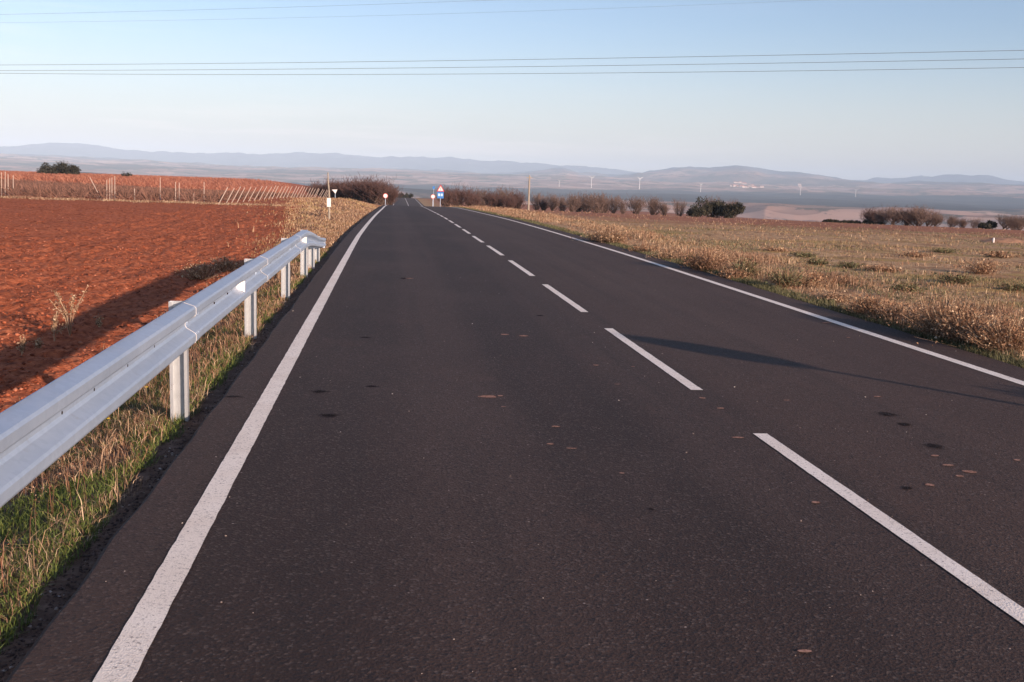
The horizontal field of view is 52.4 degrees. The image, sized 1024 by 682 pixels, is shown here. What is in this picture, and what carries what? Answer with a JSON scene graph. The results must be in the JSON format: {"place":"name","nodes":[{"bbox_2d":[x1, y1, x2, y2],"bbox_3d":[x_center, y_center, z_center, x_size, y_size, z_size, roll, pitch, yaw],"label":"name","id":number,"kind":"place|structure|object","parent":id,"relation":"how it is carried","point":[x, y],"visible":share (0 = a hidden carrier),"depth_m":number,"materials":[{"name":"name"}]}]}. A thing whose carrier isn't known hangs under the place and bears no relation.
{"place":"outdoors","nodes":[
{"label":"outdoors","id":0,"kind":"place"},
{"bbox_2d":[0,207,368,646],"bbox_3d":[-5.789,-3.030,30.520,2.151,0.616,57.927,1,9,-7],"label":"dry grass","id":1,"kind":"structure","parent":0,"point":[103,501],"depth_m":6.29,"materials":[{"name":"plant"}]},
{"bbox_2d":[210,197,376,267],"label":"dry grass","id":2,"kind":"structure","parent":0,"point":[331,207],"depth_m":44.86,"materials":[{"name":"plant"}]},
{"bbox_2d":[0,180,1023,680],"bbox_3d":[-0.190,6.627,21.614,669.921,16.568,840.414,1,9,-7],"label":"ground","id":3,"kind":"structure","parent":0,"point":[142,218],"depth_m":22.89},
{"bbox_2d":[15,334,27,354],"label":"dead weed","id":4,"kind":"object","parent":3,"relation":"on","point":[22,344],"visible":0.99,"depth_m":10.59,"materials":[{"name":"beige plant"}]},
{"bbox_2d":[32,337,43,348],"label":"dead weed","id":5,"kind":"object","parent":3,"relation":"on","point":[38,343],"visible":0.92,"depth_m":11.14,"materials":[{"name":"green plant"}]},
{"bbox_2d":[36,162,58,174],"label":"evergreen tree","id":6,"kind":"object","parent":3,"relation":"on","point":[45,169],"visible":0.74,"depth_m":197.98,"materials":[{"name":"green plant"}]},
{"bbox_2d":[50,311,67,340],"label":"dead weed","id":7,"kind":"object","parent":3,"relation":"on","point":[55,320],"visible":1,"depth_m":11.62,"materials":[{"name":"beige plant"}]},
{"bbox_2d":[51,160,70,174],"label":"evergreen tree","id":8,"kind":"object","parent":3,"relation":"on","point":[62,169],"visible":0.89,"depth_m":198.19,"materials":[{"name":"green plant"}]},
{"bbox_2d":[49,284,87,335],"bbox_3d":[-5.090,-0.336,11.953,0.413,0.604,0.500,1,9,-7],"label":"dead weed","id":9,"kind":"object","parent":3,"relation":"on","point":[65,312],"visible":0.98,"depth_m":11.95,"materials":[{"name":"beige plant"}]},
{"bbox_2d":[65,164,81,174],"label":"evergreen tree","id":10,"kind":"object","parent":3,"relation":"on","point":[73,169],"visible":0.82,"depth_m":198.19,"materials":[{"name":"green plant"}]},
{"bbox_2d":[0,280,274,595],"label":"dry stalks","id":11,"kind":"object","parent":3,"relation":"on","point":[67,476],"visible":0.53,"depth_m":5.96,"materials":[{"name":"plant"}]},
{"bbox_2d":[0,195,292,206],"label":"dry grass","id":12,"kind":"structure","parent":3,"relation":"on","point":[133,201],"depth_m":52.85,"materials":[{"name":"plant"}]},
{"bbox_2d":[0,170,298,194],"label":"vines","id":13,"kind":"object","parent":3,"relation":"on","point":[152,181],"visible":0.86,"depth_m":161.12,"materials":[{"name":"brown plant"}]},
{"bbox_2d":[0,178,321,202],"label":"vines","id":14,"kind":"object","parent":3,"relation":"on","point":[40,188],"visible":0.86,"depth_m":58.51,"materials":[{"name":"plant"}]},
{"bbox_2d":[0,199,322,411],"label":"soil clods","id":15,"kind":"object","parent":3,"relation":"on","point":[23,380],"visible":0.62,"depth_m":15.69,"materials":[{"name":"soil"}]},
{"bbox_2d":[0,230,325,507],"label":"guardrail","id":16,"kind":"object","parent":3,"relation":"on","point":[42,429],"visible":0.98,"depth_m":5.48,"materials":[{"name":"metal"}]},
{"bbox_2d":[0,248,329,653],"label":"green grass","id":17,"kind":"structure","parent":3,"relation":"on","point":[25,515],"depth_m":5.68,"materials":[{"name":"plant"}]},
{"bbox_2d":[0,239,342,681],"bbox_3d":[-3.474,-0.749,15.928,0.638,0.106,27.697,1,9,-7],"label":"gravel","id":18,"kind":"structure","parent":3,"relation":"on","point":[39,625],"depth_m":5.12,"materials":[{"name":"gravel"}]},
{"bbox_2d":[10,197,381,501],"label":"rusty weeds","id":19,"kind":"object","parent":3,"relation":"on","point":[32,483],"visible":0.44,"depth_m":9.43,"materials":[{"name":"plant"}]},
{"bbox_2d":[175,262,227,280],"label":"dry bush","id":20,"kind":"object","parent":3,"relation":"on","point":[202,272],"visible":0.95,"depth_m":18.94,"materials":[{"name":"brown plant"}]},
{"bbox_2d":[190,255,243,271],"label":"dry bush","id":21,"kind":"object","parent":3,"relation":"on","point":[222,264],"visible":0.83,"depth_m":20.13,"materials":[{"name":"brown plant"}]},
{"bbox_2d":[301,181,321,194],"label":"bare tree","id":22,"kind":"object","parent":3,"relation":"on","point":[310,186],"visible":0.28,"depth_m":145.74,"materials":[{"name":"brown plant"}]},
{"bbox_2d":[309,179,332,197],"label":"bare tree","id":23,"kind":"object","parent":3,"relation":"on","point":[316,187],"visible":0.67,"depth_m":138.03,"materials":[{"name":"brown plant"}]},
{"bbox_2d":[327,172,330,219],"bbox_3d":[-7.566,-5.899,43.066,0.160,2.118,0.120,1,9,-7],"label":"leaning pole","id":24,"kind":"object","parent":3,"relation":"on","point":[328,202],"visible":0.9,"depth_m":43.03,"materials":[{"name":"brown wood"}]},
{"bbox_2d":[321,176,356,198],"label":"bare tree","id":25,"kind":"object","parent":3,"relation":"on","point":[339,193],"visible":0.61,"depth_m":136.43,"materials":[{"name":"brown plant"}]},
{"bbox_2d":[338,175,373,200],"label":"bare tree","id":26,"kind":"object","parent":3,"relation":"on","point":[354,195],"visible":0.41,"depth_m":131.85,"materials":[{"name":"brown plant"}]},
{"bbox_2d":[351,171,387,202],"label":"bare tree","id":27,"kind":"object","parent":3,"relation":"on","point":[368,183],"visible":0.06,"depth_m":142.16,"materials":[{"name":"brown plant"}]},
{"bbox_2d":[346,174,394,204],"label":"bare tree","id":28,"kind":"object","parent":3,"relation":"on","point":[374,192],"visible":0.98,"depth_m":129.14,"materials":[{"name":"brown plant"}]},
{"bbox_2d":[366,175,403,204],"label":"bare tree","id":29,"kind":"object","parent":3,"relation":"on","point":[382,201],"visible":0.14,"depth_m":137.66,"materials":[{"name":"brown plant"}]},
{"bbox_2d":[380,182,403,204],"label":"bare tree","id":30,"kind":"object","parent":3,"relation":"on","point":[390,199],"visible":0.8,"depth_m":131.43,"materials":[{"name":"brown plant"}]},
{"bbox_2d":[437,185,443,203],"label":"warning sign","id":31,"kind":"object","parent":3,"relation":"on","point":[440,194],"visible":0.95,"depth_m":130.54,"materials":[{"name":"metal"}]},
{"bbox_2d":[434,184,458,206],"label":"bare tree","id":32,"kind":"object","parent":3,"relation":"on","point":[447,199],"visible":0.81,"depth_m":158.00,"materials":[{"name":"brown plant"}]},
{"bbox_2d":[444,181,467,205],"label":"bare tree","id":33,"kind":"object","parent":3,"relation":"on","point":[458,199],"visible":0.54,"depth_m":165.88,"materials":[{"name":"brown plant"}]},
{"bbox_2d":[460,187,479,206],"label":"bare tree","id":34,"kind":"object","parent":3,"relation":"on","point":[467,193],"visible":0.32,"depth_m":158.75,"materials":[{"name":"brown plant"}]},
{"bbox_2d":[463,191,482,206],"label":"bare tree","id":35,"kind":"object","parent":3,"relation":"on","point":[472,200],"visible":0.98,"depth_m":148.74,"materials":[{"name":"brown plant"}]},
{"bbox_2d":[465,187,487,206],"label":"bare tree","id":36,"kind":"object","parent":3,"relation":"on","point":[482,200],"visible":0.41,"depth_m":163.65,"materials":[{"name":"brown plant"}]},
{"bbox_2d":[482,188,499,206],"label":"bare tree","id":37,"kind":"object","parent":3,"relation":"on","point":[488,196],"visible":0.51,"depth_m":156.88,"materials":[{"name":"brown plant"}]},
{"bbox_2d":[488,193,506,206],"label":"bare tree","id":38,"kind":"object","parent":3,"relation":"on","point":[495,201],"visible":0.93,"depth_m":149.02,"materials":[{"name":"brown plant"}]},
{"bbox_2d":[492,185,516,208],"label":"bare tree","id":39,"kind":"object","parent":3,"relation":"on","point":[503,192],"visible":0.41,"depth_m":164.02,"materials":[{"name":"brown plant"}]},
{"bbox_2d":[501,192,518,207],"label":"bare tree","id":40,"kind":"object","parent":3,"relation":"on","point":[511,203],"visible":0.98,"depth_m":147.25,"materials":[{"name":"brown plant"}]},
{"bbox_2d":[508,188,527,208],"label":"bare tree","id":41,"kind":"object","parent":3,"relation":"on","point":[520,203],"visible":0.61,"depth_m":159.40,"materials":[{"name":"brown plant"}]},
{"bbox_2d":[531,190,544,209],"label":"bare tree","id":42,"kind":"object","parent":3,"relation":"on","point":[536,202],"visible":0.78,"depth_m":154.65,"materials":[{"name":"brown plant"}]},
{"bbox_2d":[537,197,550,210],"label":"bare tree","id":43,"kind":"object","parent":3,"relation":"on","point":[543,205],"visible":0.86,"depth_m":151.99,"materials":[{"name":"brown plant"}]},
{"bbox_2d":[542,193,562,210],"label":"bare tree","id":44,"kind":"object","parent":3,"relation":"on","point":[553,202],"visible":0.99,"depth_m":149.80,"materials":[{"name":"brown plant"}]},
{"bbox_2d":[558,194,568,211],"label":"bare tree","id":45,"kind":"object","parent":3,"relation":"on","point":[562,206],"visible":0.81,"depth_m":156.34,"materials":[{"name":"brown plant"}]},
{"bbox_2d":[562,192,582,211],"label":"bare tree","id":46,"kind":"object","parent":3,"relation":"on","point":[572,203],"visible":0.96,"depth_m":145.30,"materials":[{"name":"brown plant"}]},
{"bbox_2d":[570,232,602,241],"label":"dry bush","id":47,"kind":"object","parent":3,"relation":"on","point":[593,238],"visible":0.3,"depth_m":31.20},
{"bbox_2d":[574,191,600,211],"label":"bare tree","id":48,"kind":"object","parent":3,"relation":"on","point":[588,204],"visible":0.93,"depth_m":148.41,"materials":[{"name":"brown plant"}]},
{"bbox_2d":[588,192,611,212],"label":"bare tree","id":49,"kind":"object","parent":3,"relation":"on","point":[600,207],"visible":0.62,"depth_m":150.89,"materials":[{"name":"brown plant"}]},
{"bbox_2d":[571,228,639,243],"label":"dry bush","id":50,"kind":"object","parent":3,"relation":"on","point":[611,237],"visible":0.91,"depth_m":30.40,"materials":[{"name":"beige plant"}]},
{"bbox_2d":[603,194,620,213],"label":"bare tree","id":51,"kind":"object","parent":3,"relation":"on","point":[616,202],"visible":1,"depth_m":142.93,"materials":[{"name":"brown plant"}]},
{"bbox_2d":[621,192,646,213],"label":"bare tree","id":52,"kind":"object","parent":3,"relation":"on","point":[636,206],"visible":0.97,"depth_m":141.25,"materials":[{"name":"brown plant"}]},
{"bbox_2d":[624,244,665,252],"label":"dry bush","id":53,"kind":"object","parent":3,"relation":"on","point":[643,247],"visible":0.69,"depth_m":26.60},
{"bbox_2d":[643,196,664,214],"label":"bare tree","id":54,"kind":"object","parent":3,"relation":"on","point":[653,204],"visible":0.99,"depth_m":136.60,"materials":[{"name":"brown plant"}]},
{"bbox_2d":[657,202,670,215],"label":"bare tree","id":55,"kind":"object","parent":3,"relation":"on","point":[664,210],"visible":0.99,"depth_m":136.02,"materials":[{"name":"brown plant"}]},
{"bbox_2d":[644,251,686,258],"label":"dry bush","id":56,"kind":"object","parent":3,"relation":"on","point":[667,255],"visible":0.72,"depth_m":24.19,"materials":[{"name":"beige plant"}]},
{"bbox_2d":[669,198,685,215],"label":"bare tree","id":57,"kind":"object","parent":3,"relation":"on","point":[681,209],"visible":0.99,"depth_m":132.06,"materials":[{"name":"brown plant"}]},
{"bbox_2d":[686,203,705,216],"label":"evergreen shrub","id":58,"kind":"object","parent":3,"relation":"on","point":[692,211],"visible":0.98,"depth_m":130.47,"materials":[{"name":"green plant"}]},
{"bbox_2d":[665,247,737,271],"bbox_3d":[4.084,-1.648,21.111,1.470,0.557,1.649,-6,12,-41],"label":"dry bush","id":59,"kind":"object","parent":3,"relation":"on","point":[709,261],"visible":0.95,"depth_m":21.07,"materials":[{"name":"beige plant"}]},
{"bbox_2d":[694,196,725,217],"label":"evergreen shrub","id":60,"kind":"object","parent":3,"relation":"on","point":[712,208],"visible":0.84,"depth_m":132.37,"materials":[{"name":"green plant"}]},
{"bbox_2d":[715,202,745,217],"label":"evergreen shrub","id":61,"kind":"object","parent":3,"relation":"on","point":[729,210],"visible":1,"depth_m":130.50,"materials":[{"name":"green plant"}]},
{"bbox_2d":[706,266,757,279],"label":"dry bush","id":62,"kind":"object","parent":3,"relation":"on","point":[731,274],"visible":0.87,"depth_m":19.46,"materials":[{"name":"plant"}]},
{"bbox_2d":[446,204,1023,360],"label":"dry grass","id":63,"kind":"structure","parent":3,"relation":"on","point":[737,254],"depth_m":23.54,"materials":[{"name":"plant"}]},
{"bbox_2d":[459,207,1023,367],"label":"verge grass","id":64,"kind":"structure","parent":3,"relation":"on","point":[831,302],"depth_m":15.29,"materials":[{"name":"plant"}]},
{"bbox_2d":[722,257,764,276],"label":"dry bush","id":65,"kind":"object","parent":3,"relation":"on","point":[748,265],"visible":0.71,"depth_m":19.69,"materials":[{"name":"plant"}]},
{"bbox_2d":[509,210,1023,310],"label":"rusty weeds","id":66,"kind":"object","parent":3,"relation":"on","point":[958,264],"visible":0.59,"depth_m":34.61,"materials":[{"name":"plant"}]},
{"bbox_2d":[760,246,799,251],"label":"dry bush","id":67,"kind":"object","parent":3,"relation":"on","point":[779,249],"visible":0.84,"depth_m":29.46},
{"bbox_2d":[758,267,816,287],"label":"dry bush","id":68,"kind":"object","parent":3,"relation":"on","point":[787,279],"visible":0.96,"depth_m":18.02,"materials":[{"name":"plant"}]},
{"bbox_2d":[776,251,817,257],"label":"dry bush","id":69,"kind":"object","parent":3,"relation":"on","point":[802,254],"visible":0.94,"depth_m":27.11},
{"bbox_2d":[796,270,833,287],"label":"dry bush","id":70,"kind":"object","parent":3,"relation":"on","point":[812,275],"visible":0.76,"depth_m":18.31,"materials":[{"name":"plant"}]},
{"bbox_2d":[800,256,833,264],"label":"dry bush","id":71,"kind":"object","parent":3,"relation":"on","point":[814,261],"visible":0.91,"depth_m":24.32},
{"bbox_2d":[804,290,853,301],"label":"dry bush","id":72,"kind":"object","parent":3,"relation":"on","point":[832,295],"visible":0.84,"depth_m":16.13,"materials":[{"name":"beige plant"}]},
{"bbox_2d":[833,261,864,268],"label":"dry bush","id":73,"kind":"object","parent":3,"relation":"on","point":[848,264],"visible":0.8,"depth_m":23.79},
{"bbox_2d":[816,274,884,284],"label":"dry bush","id":74,"kind":"object","parent":3,"relation":"on","point":[840,278],"visible":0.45,"depth_m":19.14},
{"bbox_2d":[837,293,897,314],"bbox_3d":[4.945,-0.502,14.449,0.990,0.335,1.084,-2,9,-23],"label":"dry bush","id":75,"kind":"object","parent":3,"relation":"on","point":[861,305],"visible":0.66,"depth_m":14.39,"materials":[{"name":"plant"}]},
{"bbox_2d":[858,206,883,222],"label":"bare tree","id":76,"kind":"object","parent":3,"relation":"on","point":[869,216],"visible":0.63,"depth_m":135.32,"materials":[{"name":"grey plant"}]},
{"bbox_2d":[872,209,889,224],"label":"bare tree","id":77,"kind":"object","parent":3,"relation":"on","point":[881,218],"visible":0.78,"depth_m":131.10,"materials":[{"name":"brown plant"}]},
{"bbox_2d":[857,262,905,272],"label":"dry bush","id":78,"kind":"object","parent":3,"relation":"on","point":[887,267],"visible":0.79,"depth_m":22.81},
{"bbox_2d":[849,299,932,322],"bbox_3d":[5.221,-0.380,13.705,1.394,0.332,1.280,1,9,-7],"label":"dry bush","id":79,"kind":"object","parent":3,"relation":"on","point":[887,310],"visible":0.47,"depth_m":13.68,"materials":[{"name":"plant"}]},
{"bbox_2d":[877,203,907,224],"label":"bare tree","id":80,"kind":"object","parent":3,"relation":"on","point":[893,217],"visible":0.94,"depth_m":128.71,"materials":[{"name":"brown plant"}]},
{"bbox_2d":[885,282,930,291],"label":"dry bush","id":81,"kind":"object","parent":3,"relation":"on","point":[910,287],"visible":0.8,"depth_m":18.23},
{"bbox_2d":[895,250,935,257],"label":"dry bush","id":82,"kind":"object","parent":3,"relation":"on","point":[912,254],"visible":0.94,"depth_m":29.58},
{"bbox_2d":[895,204,936,225],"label":"bare tree","id":83,"kind":"object","parent":3,"relation":"on","point":[913,217],"visible":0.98,"depth_m":127.54,"materials":[{"name":"brown plant"}]},
{"bbox_2d":[841,292,1014,339],"bbox_3d":[5.159,-0.299,12.527,1.827,0.569,1.857,1,9,-7],"label":"dry bush","id":84,"kind":"object","parent":3,"relation":"on","point":[934,311],"visible":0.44,"depth_m":12.45,"materials":[{"name":"beige plant"}]},
{"bbox_2d":[927,211,946,226],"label":"bare tree","id":85,"kind":"object","parent":3,"relation":"on","point":[937,220],"visible":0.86,"depth_m":131.71,"materials":[{"name":"brown plant"}]},
{"bbox_2d":[923,247,963,253],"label":"dry bush","id":86,"kind":"object","parent":3,"relation":"on","point":[942,250],"visible":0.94,"depth_m":33.28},
{"bbox_2d":[940,215,961,226],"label":"bare tree","id":87,"kind":"object","parent":3,"relation":"on","point":[952,222],"visible":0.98,"depth_m":126.15,"materials":[{"name":"brown plant"}]},
{"bbox_2d":[924,270,985,284],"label":"dry bush","id":88,"kind":"object","parent":3,"relation":"on","point":[960,278],"visible":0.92,"depth_m":20.38,"materials":[{"name":"plant"}]},
{"bbox_2d":[917,306,1006,344],"bbox_3d":[5.258,-0.183,12.026,1.163,0.474,1.224,7,10,32],"label":"dry bush","id":89,"kind":"object","parent":3,"relation":"on","point":[964,317],"visible":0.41,"depth_m":11.99,"materials":[{"name":"plant"}]},
{"bbox_2d":[915,311,1023,358],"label":"dry bush","id":90,"kind":"object","parent":3,"relation":"on","point":[1016,337],"visible":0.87,"depth_m":11.34,"materials":[{"name":"plant"}]},
{"bbox_2d":[936,319,1009,347],"bbox_3d":[5.251,-0.071,11.680,1.038,0.355,1.045,6,10,24],"label":"dry bush","id":91,"kind":"object","parent":3,"relation":"on","point":[963,330],"visible":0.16,"depth_m":11.69,"materials":[{"name":"brown plant"}]},
{"bbox_2d":[946,258,1019,275],"bbox_3d":[10.619,-1.691,23.567,1.503,0.398,1.383,-3,10,-31],"label":"dry bush","id":92,"kind":"object","parent":3,"relation":"on","point":[981,268],"visible":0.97,"depth_m":23.47,"materials":[{"name":"plant"}]},
{"bbox_2d":[977,220,997,228],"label":"evergreen shrub","id":93,"kind":"object","parent":3,"relation":"on","point":[989,224],"visible":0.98,"depth_m":120.69,"materials":[{"name":"green plant"}]},
{"bbox_2d":[976,250,1020,257],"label":"dry bush","id":94,"kind":"object","parent":3,"relation":"on","point":[1000,254],"visible":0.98,"depth_m":31.91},
{"bbox_2d":[979,238,1023,242],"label":"earth mound","id":95,"kind":"object","parent":3,"relation":"on","point":[1005,240],"visible":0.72,"depth_m":47.38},
{"bbox_2d":[982,281,1023,290],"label":"dry bush","id":96,"kind":"object","parent":3,"relation":"on","point":[1019,286],"visible":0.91,"depth_m":19.25,"materials":[{"name":"plant"}]},
{"bbox_2d":[995,214,1015,229],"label":"bare tree","id":97,"kind":"object","parent":3,"relation":"on","point":[1003,221],"visible":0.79,"depth_m":122.53,"materials":[{"name":"brown plant"}]},
{"bbox_2d":[1007,215,1023,229],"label":"bare tree","id":98,"kind":"object","parent":3,"relation":"on","point":[1017,224],"visible":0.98,"depth_m":118.69,"materials":[{"name":"brown plant"}]},
{"bbox_2d":[0,143,1023,229],"bbox_3d":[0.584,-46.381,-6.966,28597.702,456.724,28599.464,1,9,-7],"label":"terrain","id":99,"kind":"structure","parent":0,"point":[819,198],"depth_m":6344.66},
{"bbox_2d":[0,0,483,14],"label":"power line","id":100,"kind":"object","parent":99,"relation":"on","point":[246,8],"visible":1,"depth_m":80.29,"materials":[{"name":"metal"}]},
{"bbox_2d":[8,0,806,22],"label":"power line","id":101,"kind":"object","parent":99,"relation":"on","point":[383,15],"visible":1,"depth_m":82.59,"materials":[{"name":"metal"}]},
{"bbox_2d":[0,59,1003,70],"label":"power line","id":102,"kind":"object","parent":99,"relation":"on","point":[519,66],"visible":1,"depth_m":63.16,"materials":[{"name":"metal"}]},
{"bbox_2d":[9,67,1023,74],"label":"power line","id":103,"kind":"object","parent":99,"relation":"on","point":[512,73],"visible":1,"depth_m":67.73,"materials":[{"name":"metal"}]},
{"bbox_2d":[59,50,1023,64],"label":"power line","id":104,"kind":"object","parent":99,"relation":"on","point":[535,59],"visible":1,"depth_m":61.31,"materials":[{"name":"metal"}]},
{"bbox_2d":[0,0,1023,181],"label":"sky","id":105,"kind":"structure","parent":0,"point":[860,120],"materials":[{"name":"blue"}]},
{"bbox_2d":[5,198,1023,681],"bbox_3d":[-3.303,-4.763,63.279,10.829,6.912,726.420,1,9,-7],"label":"road","id":106,"kind":"structure","parent":0,"point":[371,474],"depth_m":5.58,"materials":[{"name":"asphalt"}]},
{"bbox_2d":[105,253,1014,673],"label":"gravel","id":107,"kind":"structure","parent":0,"point":[603,457],"depth_m":6.50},
{"bbox_2d":[519,210,1023,327],"bbox_3d":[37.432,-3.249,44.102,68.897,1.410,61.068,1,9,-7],"label":"field grass","id":108,"kind":"structure","parent":0,"point":[900,297],"depth_m":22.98,"materials":[{"name":"plant"}]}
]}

